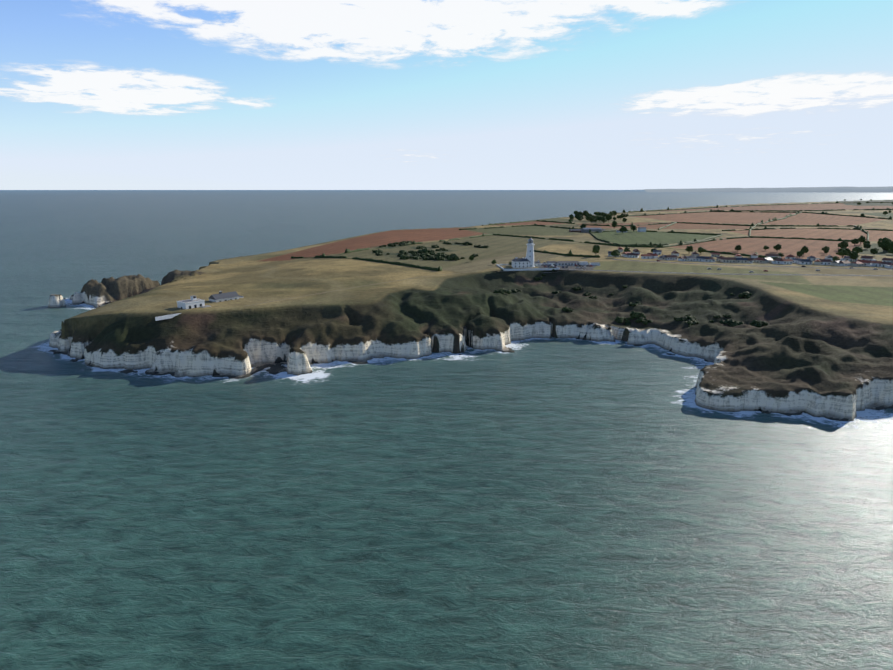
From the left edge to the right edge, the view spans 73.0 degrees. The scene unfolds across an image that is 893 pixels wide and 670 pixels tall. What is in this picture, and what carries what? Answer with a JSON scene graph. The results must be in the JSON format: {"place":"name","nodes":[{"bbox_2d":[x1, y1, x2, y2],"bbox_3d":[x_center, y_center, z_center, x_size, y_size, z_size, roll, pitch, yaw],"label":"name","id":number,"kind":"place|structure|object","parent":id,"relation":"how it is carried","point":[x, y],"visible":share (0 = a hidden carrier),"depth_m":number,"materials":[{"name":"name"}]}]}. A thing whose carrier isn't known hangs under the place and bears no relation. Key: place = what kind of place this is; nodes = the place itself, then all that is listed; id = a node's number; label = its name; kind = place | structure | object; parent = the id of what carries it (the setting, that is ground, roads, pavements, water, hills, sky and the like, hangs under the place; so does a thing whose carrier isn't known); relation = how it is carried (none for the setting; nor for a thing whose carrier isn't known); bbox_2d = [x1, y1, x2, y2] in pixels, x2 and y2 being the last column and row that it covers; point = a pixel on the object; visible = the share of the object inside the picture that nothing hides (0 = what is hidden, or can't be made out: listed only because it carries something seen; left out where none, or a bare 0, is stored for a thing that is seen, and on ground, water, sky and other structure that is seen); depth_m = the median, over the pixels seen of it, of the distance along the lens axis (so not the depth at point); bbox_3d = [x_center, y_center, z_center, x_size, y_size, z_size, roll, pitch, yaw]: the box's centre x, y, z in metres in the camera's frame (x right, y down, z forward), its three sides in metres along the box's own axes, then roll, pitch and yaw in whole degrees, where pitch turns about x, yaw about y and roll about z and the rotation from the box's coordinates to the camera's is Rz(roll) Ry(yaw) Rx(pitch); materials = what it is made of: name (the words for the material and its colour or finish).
{"place":"outdoors","nodes":[
{"label":"outdoors","id":0,"kind":"place"},
{"bbox_2d":[246,270,503,305],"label":"footpath","id":1,"kind":"structure","parent":0,"point":[358,286],"depth_m":521.51,"materials":[{"name":"beige soil"}]},
{"bbox_2d":[0,190,892,669],"bbox_3d":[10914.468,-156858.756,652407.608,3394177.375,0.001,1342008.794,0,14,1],"label":"sea water","id":2,"kind":"structure","parent":0,"point":[558,504],"depth_m":227.42,"materials":[{"name":"teal liquid"}]},
{"bbox_2d":[0,0,892,189],"label":"sky","id":3,"kind":"structure","parent":0,"point":[95,94],"materials":[{"name":"blue"}]},
{"bbox_2d":[48,200,892,420],"bbox_3d":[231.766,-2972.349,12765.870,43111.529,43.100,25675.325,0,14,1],"label":"headland terrain","id":4,"kind":"structure","parent":0,"point":[819,346],"depth_m":469.83,"materials":[{"name":"green plant"}]},
{"bbox_2d":[155,291,242,320],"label":"buildings","id":5,"kind":"structure","parent":4,"relation":"on","point":[193,302],"depth_m":433.89,"materials":[{"name":"white paint"}]},
{"bbox_2d":[291,253,441,270],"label":"hedgerow","id":6,"kind":"object","parent":4,"relation":"on","point":[439,268],"visible":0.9,"depth_m":701.89,"materials":[{"name":"green plant"}]},
{"bbox_2d":[399,255,409,259],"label":"gorse bush","id":7,"kind":"object","parent":4,"relation":"on","point":[405,257],"visible":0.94,"depth_m":734.54,"materials":[{"name":"green plant"}]},
{"bbox_2d":[338,233,492,254],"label":"hedgerow","id":8,"kind":"object","parent":4,"relation":"on","point":[362,249],"visible":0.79,"depth_m":934.46,"materials":[{"name":"green plant"}]},
{"bbox_2d":[417,248,428,252],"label":"gorse bush","id":9,"kind":"object","parent":4,"relation":"on","point":[424,250],"visible":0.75,"depth_m":801.29,"materials":[{"name":"green plant"}]},
{"bbox_2d":[420,253,431,256],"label":"gorse bush","id":10,"kind":"object","parent":4,"relation":"on","point":[426,254],"visible":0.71,"depth_m":758.15,"materials":[{"name":"green plant"}]},
{"bbox_2d":[447,255,459,260],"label":"gorse bush","id":11,"kind":"object","parent":4,"relation":"on","point":[454,257],"visible":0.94,"depth_m":720.35,"materials":[{"name":"green plant"}]},
{"bbox_2d":[495,288,511,293],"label":"scrub bush","id":12,"kind":"object","parent":4,"relation":"on","point":[502,291],"visible":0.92,"depth_m":512.87,"materials":[{"name":"green plant"}]},
{"bbox_2d":[507,288,521,292],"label":"scrub bush","id":13,"kind":"object","parent":4,"relation":"on","point":[516,290],"visible":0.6,"depth_m":557.95,"materials":[{"name":"green plant"}]},
{"bbox_2d":[459,224,581,229],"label":"hedgerow","id":14,"kind":"object","parent":4,"relation":"on","point":[573,227],"visible":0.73,"depth_m":1313.57,"materials":[{"name":"green plant"}]},
{"bbox_2d":[496,238,559,270],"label":"lighthouse","id":15,"kind":"object","parent":4,"relation":"on","point":[527,262],"visible":1,"depth_m":653.29,"materials":[{"name":"white paint"}]},
{"bbox_2d":[482,220,574,225],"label":"hedgerow","id":16,"kind":"object","parent":4,"relation":"on","point":[570,222],"visible":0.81,"depth_m":1508.83,"materials":[{"name":"green plant"}]},
{"bbox_2d":[534,249,599,257],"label":"hedgerow","id":17,"kind":"object","parent":4,"relation":"on","point":[570,253],"visible":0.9,"depth_m":761.81,"materials":[{"name":"green plant"}]},
{"bbox_2d":[538,262,596,269],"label":"car park","id":18,"kind":"structure","parent":4,"relation":"on","point":[588,267],"depth_m":654.94,"materials":[{"name":"grey asphalt"}]},
{"bbox_2d":[562,306,572,311],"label":"scrub bush","id":19,"kind":"object","parent":4,"relation":"on","point":[566,309],"visible":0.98,"depth_m":494.18,"materials":[{"name":"green plant"}]},
{"bbox_2d":[546,261,599,265],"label":"cafe buildings","id":20,"kind":"structure","parent":4,"relation":"on","point":[562,263],"depth_m":673.09,"materials":[{"name":"white paint"}]},
{"bbox_2d":[493,234,661,247],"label":"hedgerow","id":21,"kind":"object","parent":4,"relation":"on","point":[637,245],"visible":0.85,"depth_m":945.04,"materials":[{"name":"green plant"}]},
{"bbox_2d":[592,245,599,253],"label":"tree","id":22,"kind":"object","parent":4,"relation":"on","point":[596,248],"visible":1,"depth_m":754.36,"materials":[{"name":"green plant"}]},
{"bbox_2d":[589,232,620,244],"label":"hedgerow","id":23,"kind":"object","parent":4,"relation":"on","point":[593,235],"visible":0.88,"depth_m":997.66,"materials":[{"name":"green plant"}]},
{"bbox_2d":[569,227,645,232],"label":"farm buildings","id":24,"kind":"structure","parent":4,"relation":"on","point":[600,230],"depth_m":1191.13,"materials":[{"name":"brick"}]},
{"bbox_2d":[605,213,611,222],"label":"tree","id":25,"kind":"object","parent":4,"relation":"on","point":[608,216],"visible":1,"depth_m":1514.94,"materials":[{"name":"green plant"}]},
{"bbox_2d":[611,221,617,226],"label":"tree","id":26,"kind":"object","parent":4,"relation":"on","point":[614,223],"visible":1,"depth_m":1277.73,"materials":[{"name":"green plant"}]},
{"bbox_2d":[611,250,619,256],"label":"tree","id":27,"kind":"object","parent":4,"relation":"on","point":[615,253],"visible":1,"depth_m":745.15,"materials":[{"name":"green plant"}]},
{"bbox_2d":[614,316,629,322],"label":"scrub bush","id":28,"kind":"object","parent":4,"relation":"on","point":[618,319],"visible":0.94,"depth_m":483.27,"materials":[{"name":"green plant"}]},
{"bbox_2d":[619,226,626,233],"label":"tree","id":29,"kind":"object","parent":4,"relation":"on","point":[623,229],"visible":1,"depth_m":1143.97,"materials":[{"name":"green plant"}]},
{"bbox_2d":[624,252,638,257],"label":"village house","id":30,"kind":"structure","parent":4,"relation":"on","point":[633,255],"depth_m":747.96,"materials":[{"name":"white paint"}]},
{"bbox_2d":[630,311,645,317],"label":"scrub bush","id":31,"kind":"object","parent":4,"relation":"on","point":[633,314],"visible":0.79,"depth_m":484.64,"materials":[{"name":"green plant"}]},
{"bbox_2d":[635,317,652,324],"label":"scrub bush","id":32,"kind":"object","parent":4,"relation":"on","point":[644,321],"visible":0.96,"depth_m":478.03,"materials":[{"name":"green plant"}]},
{"bbox_2d":[641,254,651,258],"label":"village house","id":33,"kind":"structure","parent":4,"relation":"on","point":[645,256],"depth_m":735.65,"materials":[{"name":"white paint"}]},
{"bbox_2d":[647,253,657,257],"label":"village house","id":34,"kind":"structure","parent":4,"relation":"on","point":[653,255],"depth_m":740.21,"materials":[{"name":"white paint"}]},
{"bbox_2d":[589,229,720,234],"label":"hedgerow","id":35,"kind":"object","parent":4,"relation":"on","point":[671,231],"visible":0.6,"depth_m":1171.46,"materials":[{"name":"green plant"}]},
{"bbox_2d":[653,249,661,254],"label":"village house","id":36,"kind":"structure","parent":4,"relation":"on","point":[657,252],"depth_m":784.09,"materials":[{"name":"white paint"}]},
{"bbox_2d":[657,254,666,259],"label":"village house","id":37,"kind":"structure","parent":4,"relation":"on","point":[663,257],"depth_m":721.94,"materials":[{"name":"stone"}]},
{"bbox_2d":[658,222,676,229],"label":"road","id":38,"kind":"structure","parent":4,"relation":"on","point":[667,225],"depth_m":1369.88,"materials":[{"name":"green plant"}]},
{"bbox_2d":[622,234,721,245],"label":"hedgerow","id":39,"kind":"object","parent":4,"relation":"on","point":[694,240],"visible":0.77,"depth_m":933.38,"materials":[{"name":"green plant"}]},
{"bbox_2d":[666,255,677,259],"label":"village house","id":40,"kind":"structure","parent":4,"relation":"on","point":[672,257],"depth_m":721.65,"materials":[{"name":"white paint"}]},
{"bbox_2d":[671,250,679,255],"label":"village house","id":41,"kind":"structure","parent":4,"relation":"on","point":[674,252],"depth_m":767.74,"materials":[{"name":"white paint"}]},
{"bbox_2d":[674,317,683,320],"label":"scrub bush","id":42,"kind":"object","parent":4,"relation":"on","point":[679,319],"visible":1,"depth_m":462.87,"materials":[{"name":"green plant"}]},
{"bbox_2d":[678,255,686,260],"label":"village house","id":43,"kind":"structure","parent":4,"relation":"on","point":[682,258],"depth_m":711.22,"materials":[{"name":"white paint"}]},
{"bbox_2d":[685,246,692,251],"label":"tree","id":44,"kind":"object","parent":4,"relation":"on","point":[688,248],"visible":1,"depth_m":788.45,"materials":[{"name":"green plant"}]},
{"bbox_2d":[684,316,696,321],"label":"scrub bush","id":45,"kind":"object","parent":4,"relation":"on","point":[692,318],"visible":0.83,"depth_m":465.56,"materials":[{"name":"green plant"}]},
{"bbox_2d":[685,255,695,260],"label":"village house","id":46,"kind":"structure","parent":4,"relation":"on","point":[691,258],"depth_m":710.30,"materials":[{"name":"white paint"}]},
{"bbox_2d":[685,319,698,324],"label":"scrub bush","id":47,"kind":"object","parent":4,"relation":"on","point":[689,322],"visible":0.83,"depth_m":458.45,"materials":[{"name":"green plant"}]},
{"bbox_2d":[691,251,698,256],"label":"village house","id":48,"kind":"structure","parent":4,"relation":"on","point":[695,253],"depth_m":762.78,"materials":[{"name":"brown tile"}]},
{"bbox_2d":[698,247,705,252],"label":"tree","id":49,"kind":"object","parent":4,"relation":"on","point":[700,249],"visible":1,"depth_m":783.67,"materials":[{"name":"green plant"}]},
{"bbox_2d":[696,256,708,260],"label":"village house","id":50,"kind":"structure","parent":4,"relation":"on","point":[698,258],"depth_m":708.72,"materials":[{"name":"white paint"}]},
{"bbox_2d":[701,256,715,261],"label":"village house","id":51,"kind":"structure","parent":4,"relation":"on","point":[710,259],"depth_m":703.53,"materials":[{"name":"white paint"}]},
{"bbox_2d":[711,253,719,256],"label":"village house","id":52,"kind":"structure","parent":4,"relation":"on","point":[715,254],"depth_m":757.99,"materials":[{"name":"grey tile"}]},
{"bbox_2d":[662,247,777,258],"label":"hedgerow","id":53,"kind":"object","parent":4,"relation":"on","point":[741,254],"visible":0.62,"depth_m":784.76,"materials":[{"name":"green plant"}]},
{"bbox_2d":[586,222,854,226],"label":"hedgerow","id":54,"kind":"object","parent":4,"relation":"on","point":[817,225],"visible":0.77,"depth_m":1393.64,"materials":[{"name":"green plant"}]},
{"bbox_2d":[719,319,735,323],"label":"scrub bush","id":55,"kind":"object","parent":4,"relation":"on","point":[726,321],"visible":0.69,"depth_m":462.94,"materials":[{"name":"green plant"}]},
{"bbox_2d":[721,257,735,262],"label":"village house","id":56,"kind":"structure","parent":4,"relation":"on","point":[728,259],"depth_m":697.81,"materials":[{"name":"grey tile"}]},
{"bbox_2d":[727,321,743,326],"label":"scrub bush","id":57,"kind":"object","parent":4,"relation":"on","point":[735,323],"visible":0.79,"depth_m":455.18,"materials":[{"name":"green plant"}]},
{"bbox_2d":[735,245,740,251],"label":"tree","id":58,"kind":"object","parent":4,"relation":"on","point":[737,247],"visible":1,"depth_m":820.28,"materials":[{"name":"green plant"}]},
{"bbox_2d":[736,257,748,262],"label":"village house","id":59,"kind":"structure","parent":4,"relation":"on","point":[741,260],"depth_m":694.06,"materials":[{"name":"stone"}]},
{"bbox_2d":[738,291,751,298],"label":"scrub bush","id":60,"kind":"object","parent":4,"relation":"on","point":[747,294],"visible":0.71,"depth_m":516.68,"materials":[{"name":"green plant"}]},
{"bbox_2d":[612,259,892,269],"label":"village street","id":61,"kind":"structure","parent":4,"relation":"on","point":[751,265],"depth_m":668.89,"materials":[{"name":"grey asphalt"}]},
{"bbox_2d":[749,224,756,235],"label":"hedgerow","id":62,"kind":"object","parent":4,"relation":"on","point":[750,228],"visible":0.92,"depth_m":1270.82,"materials":[{"name":"green plant"}]},
{"bbox_2d":[751,253,757,257],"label":"village house","id":63,"kind":"structure","parent":4,"relation":"on","point":[754,255],"depth_m":744.02,"materials":[{"name":"white paint"}]},
{"bbox_2d":[662,236,850,247],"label":"hedgerow","id":64,"kind":"object","parent":4,"relation":"on","point":[708,240],"visible":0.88,"depth_m":1011.75,"materials":[{"name":"green plant"}]},
{"bbox_2d":[623,201,891,212],"bbox_3d":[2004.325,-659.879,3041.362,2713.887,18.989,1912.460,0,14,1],"label":"hedgerow","id":65,"kind":"object","parent":4,"relation":"on","point":[641,210],"visible":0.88,"depth_m":2710.22,"materials":[{"name":"green plant"}]},
{"bbox_2d":[750,319,768,327],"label":"scrub bush","id":66,"kind":"object","parent":4,"relation":"on","point":[756,323],"visible":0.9,"depth_m":441.32,"materials":[{"name":"green plant"}]},
{"bbox_2d":[627,209,892,219],"bbox_3d":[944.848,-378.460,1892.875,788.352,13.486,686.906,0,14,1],"label":"hedgerow","id":67,"kind":"object","parent":4,"relation":"on","point":[863,215],"visible":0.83,"depth_m":2001.85,"materials":[{"name":"green plant"}]},
{"bbox_2d":[753,257,769,262],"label":"village house","id":68,"kind":"structure","parent":4,"relation":"on","point":[759,260],"depth_m":694.86,"materials":[{"name":"grey tile"}]},
{"bbox_2d":[763,257,772,262],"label":"village house","id":69,"kind":"structure","parent":4,"relation":"on","point":[770,259],"depth_m":693.58,"materials":[{"name":"stone"}]},
{"bbox_2d":[765,253,780,257],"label":"village house","id":70,"kind":"structure","parent":4,"relation":"on","point":[772,255],"depth_m":737.39,"materials":[{"name":"white paint"}]},
{"bbox_2d":[773,244,780,249],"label":"tree","id":71,"kind":"object","parent":4,"relation":"on","point":[777,247],"visible":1,"depth_m":812.01,"materials":[{"name":"green plant"}]},
{"bbox_2d":[771,258,783,263],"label":"village house","id":72,"kind":"structure","parent":4,"relation":"on","point":[777,261],"depth_m":685.67,"materials":[{"name":"white paint"}]},
{"bbox_2d":[756,210,801,224],"bbox_3d":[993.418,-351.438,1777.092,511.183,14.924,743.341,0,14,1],"label":"hedgerow","id":73,"kind":"object","parent":4,"relation":"on","point":[786,216],"visible":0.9,"depth_m":1648.68,"materials":[{"name":"green plant"}]},
{"bbox_2d":[781,258,792,263],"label":"village house","id":74,"kind":"structure","parent":4,"relation":"on","point":[787,261],"depth_m":679.81,"materials":[{"name":"white paint"}]},
{"bbox_2d":[785,255,794,258],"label":"village house","id":75,"kind":"structure","parent":4,"relation":"on","point":[789,257],"depth_m":728.54,"materials":[{"name":"white paint"}]},
{"bbox_2d":[792,258,801,263],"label":"village house","id":76,"kind":"structure","parent":4,"relation":"on","point":[795,260],"depth_m":689.59,"materials":[{"name":"white paint"}]},
{"bbox_2d":[797,251,803,257],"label":"tree","id":77,"kind":"object","parent":4,"relation":"on","point":[799,253],"visible":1,"depth_m":738.85,"materials":[{"name":"green plant"}]},
{"bbox_2d":[712,208,892,210],"bbox_3d":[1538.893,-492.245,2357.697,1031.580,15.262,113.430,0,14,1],"label":"hedgerow","id":78,"kind":"object","parent":4,"relation":"on","point":[807,210],"visible":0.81,"depth_m":2317.88,"materials":[{"name":"green plant"}]},
{"bbox_2d":[798,258,811,263],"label":"village house","id":79,"kind":"structure","parent":4,"relation":"on","point":[805,261],"depth_m":678.19,"materials":[{"name":"white paint"}]},
{"bbox_2d":[801,246,808,255],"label":"tree","id":80,"kind":"object","parent":4,"relation":"on","point":[804,249],"visible":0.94,"depth_m":768.68,"materials":[{"name":"green plant"}]},
{"bbox_2d":[722,226,892,230],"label":"hedgerow","id":81,"kind":"object","parent":4,"relation":"on","point":[765,228],"visible":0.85,"depth_m":1275.27,"materials":[{"name":"green plant"}]},
{"bbox_2d":[807,255,819,260],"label":"village house","id":82,"kind":"structure","parent":4,"relation":"on","point":[812,258],"depth_m":715.58,"materials":[{"name":"white paint"}]},
{"bbox_2d":[814,259,820,264],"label":"village house","id":83,"kind":"structure","parent":4,"relation":"on","point":[817,262],"depth_m":675.23,"materials":[{"name":"grey tile"}]},
{"bbox_2d":[819,258,831,264],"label":"village house","id":84,"kind":"structure","parent":4,"relation":"on","point":[824,261],"depth_m":672.96,"materials":[{"name":"white paint"}]},
{"bbox_2d":[831,260,840,265],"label":"village house","id":85,"kind":"structure","parent":4,"relation":"on","point":[836,263],"depth_m":665.48,"materials":[{"name":"stone"}]},
{"bbox_2d":[838,241,847,247],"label":"tree","id":86,"kind":"object","parent":4,"relation":"on","point":[843,244],"visible":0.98,"depth_m":831.63,"materials":[{"name":"green plant"}]},
{"bbox_2d":[836,248,850,257],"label":"tree","id":87,"kind":"object","parent":4,"relation":"on","point":[842,252],"visible":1,"depth_m":727.57,"materials":[{"name":"green plant"}]},
{"bbox_2d":[839,260,850,265],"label":"village house","id":88,"kind":"structure","parent":4,"relation":"on","point":[845,263],"depth_m":662.94,"materials":[{"name":"white paint"}]},
{"bbox_2d":[840,256,857,260],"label":"village house","id":89,"kind":"structure","parent":4,"relation":"on","point":[846,258],"depth_m":708.80,"materials":[{"name":"white paint"}]},
{"bbox_2d":[849,251,858,261],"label":"tree","id":90,"kind":"object","parent":4,"relation":"on","point":[853,255],"visible":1,"depth_m":699.98,"materials":[{"name":"green plant"}]},
{"bbox_2d":[851,238,858,245],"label":"tree","id":91,"kind":"object","parent":4,"relation":"on","point":[854,241],"visible":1,"depth_m":910.08,"materials":[{"name":"green plant"}]},
{"bbox_2d":[850,261,864,266],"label":"village house","id":92,"kind":"structure","parent":4,"relation":"on","point":[856,263],"depth_m":659.39,"materials":[{"name":"grey tile"}]},
{"bbox_2d":[852,246,862,252],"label":"tree","id":93,"kind":"object","parent":4,"relation":"on","point":[858,249],"visible":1,"depth_m":778.33,"materials":[{"name":"green plant"}]},
{"bbox_2d":[854,225,868,240],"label":"hedgerow","id":94,"kind":"object","parent":4,"relation":"on","point":[864,231],"visible":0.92,"depth_m":1199.24,"materials":[{"name":"green plant"}]},
{"bbox_2d":[858,235,865,244],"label":"tree","id":95,"kind":"object","parent":4,"relation":"on","point":[862,239],"visible":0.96,"depth_m":927.70,"materials":[{"name":"green plant"}]},
{"bbox_2d":[857,259,872,265],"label":"village house","id":96,"kind":"structure","parent":4,"relation":"on","point":[867,262],"depth_m":661.87,"materials":[{"name":"white paint"}]},
{"bbox_2d":[863,243,870,248],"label":"tree","id":97,"kind":"object","parent":4,"relation":"on","point":[867,245],"visible":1,"depth_m":844.28,"materials":[{"name":"green plant"}]},
{"bbox_2d":[861,255,875,260],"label":"village house","id":98,"kind":"structure","parent":4,"relation":"on","point":[869,258],"depth_m":704.23,"materials":[{"name":"white paint"}]},
{"bbox_2d":[870,248,878,253],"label":"tree","id":99,"kind":"object","parent":4,"relation":"on","point":[874,250],"visible":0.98,"depth_m":759.57,"materials":[{"name":"green plant"}]},
{"bbox_2d":[871,260,882,266],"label":"village house","id":100,"kind":"structure","parent":4,"relation":"on","point":[876,264],"depth_m":657.90,"materials":[{"name":"white paint"}]},
{"bbox_2d":[875,261,890,266],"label":"village house","id":101,"kind":"structure","parent":4,"relation":"on","point":[884,263],"depth_m":653.21,"materials":[{"name":"white paint"}]},
{"bbox_2d":[877,237,890,251],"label":"tree","id":102,"kind":"object","parent":4,"relation":"on","point":[884,242],"visible":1,"depth_m":811.38,"materials":[{"name":"green plant"}]},
{"bbox_2d":[882,257,892,262],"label":"village house","id":103,"kind":"structure","parent":4,"relation":"on","point":[885,259],"depth_m":687.11,"materials":[{"name":"white paint"}]},
{"bbox_2d":[885,263,892,267],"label":"village house","id":104,"kind":"structure","parent":4,"relation":"on","point":[889,265],"depth_m":643.73,"materials":[{"name":"white paint"}]},
{"bbox_2d":[543,269,892,275],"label":"road","id":105,"kind":"structure","parent":0,"point":[722,273],"depth_m":600.29,"materials":[{"name":"grey asphalt"}]},
{"bbox_2d":[635,186,892,192],"bbox_3d":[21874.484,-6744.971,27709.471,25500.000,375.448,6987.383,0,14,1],"label":"distant coast","id":106,"kind":"structure","parent":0,"point":[889,189],"depth_m":26467.95,"materials":[{"name":"grey"}]}
]}

